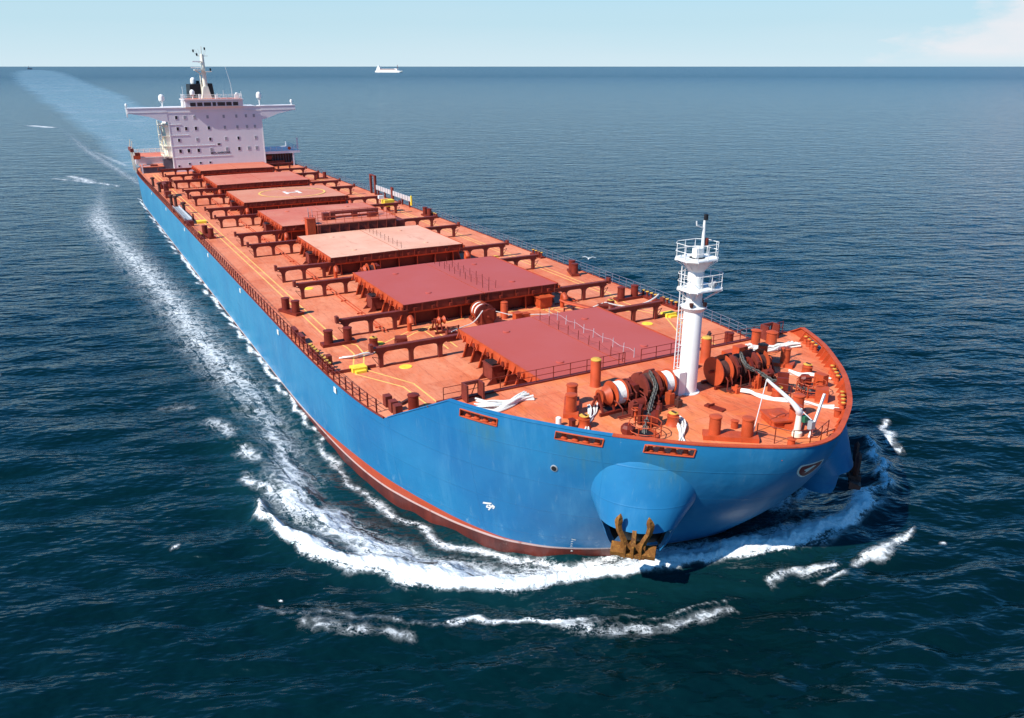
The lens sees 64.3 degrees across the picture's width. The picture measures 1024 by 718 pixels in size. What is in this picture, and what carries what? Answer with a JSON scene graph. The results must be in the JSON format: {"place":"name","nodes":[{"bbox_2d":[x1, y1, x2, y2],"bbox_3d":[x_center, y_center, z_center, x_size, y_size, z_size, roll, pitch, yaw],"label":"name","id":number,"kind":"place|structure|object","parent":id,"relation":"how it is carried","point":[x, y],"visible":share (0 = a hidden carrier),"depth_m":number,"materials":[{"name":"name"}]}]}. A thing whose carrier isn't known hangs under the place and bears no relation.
{"place":"outdoors","nodes":[
{"label":"outdoors","id":0,"kind":"place"},
{"bbox_2d":[0,67,1023,717],"bbox_3d":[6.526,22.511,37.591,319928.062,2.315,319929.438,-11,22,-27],"label":"sea","id":1,"kind":"structure","parent":0,"point":[200,517],"depth_m":80.83,"materials":[{"name":"liquid"}]},
{"bbox_2d":[375,65,401,71],"bbox_3d":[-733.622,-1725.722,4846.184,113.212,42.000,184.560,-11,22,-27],"label":"ferry","id":2,"kind":"object","parent":1,"relation":"on","point":[378,69],"visible":0.92,"depth_m":4842.48,"materials":[{"name":"white paint"}]},
{"bbox_2d":[125,47,852,556],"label":"cargo ship","id":3,"kind":"object","parent":1,"relation":"on","point":[309,277],"visible":0.98,"depth_m":72.98,"materials":[{"name":"paint"}]},
{"bbox_2d":[339,352,373,358],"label":"mooring rope","id":4,"kind":"object","parent":3,"relation":"on","point":[361,354],"visible":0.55,"depth_m":79.09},
{"bbox_2d":[474,391,533,411],"bbox_3d":[-0.777,3.160,60.515,5.241,0.449,2.654,-11,22,-27],"label":"mooring rope","id":5,"kind":"object","parent":3,"relation":"on","point":[498,405],"visible":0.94,"depth_m":60.18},
{"bbox_2d":[451,305,597,331],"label":"mooring line","id":6,"kind":"object","parent":3,"relation":"attached to","point":[499,312],"visible":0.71,"depth_m":87.56,"materials":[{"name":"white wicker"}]},
{"bbox_2d":[585,402,597,429],"bbox_3d":[5.633,4.133,57.953,0.823,0.340,4.801,3,20,7],"label":"mooring rope","id":7,"kind":"object","parent":3,"relation":"on","point":[589,407],"visible":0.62,"depth_m":58.83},
{"bbox_2d":[604,294,658,306],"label":"mooring line","id":8,"kind":"object","parent":3,"relation":"attached to","point":[622,305],"visible":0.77,"depth_m":93.67,"materials":[{"name":"white fabric"}]},
{"bbox_2d":[610,514,655,560],"bbox_3d":[8.080,11.487,53.797,2.940,3.029,1.540,5,20,14],"label":"anchor","id":9,"kind":"object","parent":3,"relation":"attached to","point":[632,548],"visible":0.99,"depth_m":53.58,"materials":[{"name":"metal"}]},
{"bbox_2d":[677,416,686,440],"bbox_3d":[11.644,4.786,56.129,1.081,0.327,4.793,1,20,4],"label":"mooring rope","id":10,"kind":"object","parent":3,"relation":"on","point":[681,429],"visible":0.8,"depth_m":55.99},
{"bbox_2d":[745,341,800,351],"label":"mooring rope","id":11,"kind":"object","parent":3,"relation":"on","point":[778,346],"visible":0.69,"depth_m":72.36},
{"bbox_2d":[740,388,838,409],"bbox_3d":[20.406,2.975,60.946,7.606,0.482,0.758,10,22,26],"label":"mooring rope","id":12,"kind":"object","parent":3,"relation":"on","point":[770,398],"visible":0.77,"depth_m":61.03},
{"bbox_2d":[788,369,830,379],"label":"mooring rope","id":13,"kind":"object","parent":3,"relation":"on","point":[793,373],"visible":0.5,"depth_m":65.88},
{"bbox_2d":[846,441,861,489],"bbox_3d":[26.323,8.102,63.230,1.540,3.029,2.940,6,21,16],"label":"anchor","id":14,"kind":"object","parent":3,"relation":"attached to","point":[853,474],"visible":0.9,"depth_m":62.66,"materials":[{"name":"black metal"}]},
{"bbox_2d":[0,0,1023,66],"label":"sky","id":15,"kind":"structure","parent":0,"point":[33,33],"materials":[{"name":"blue"}]}
]}

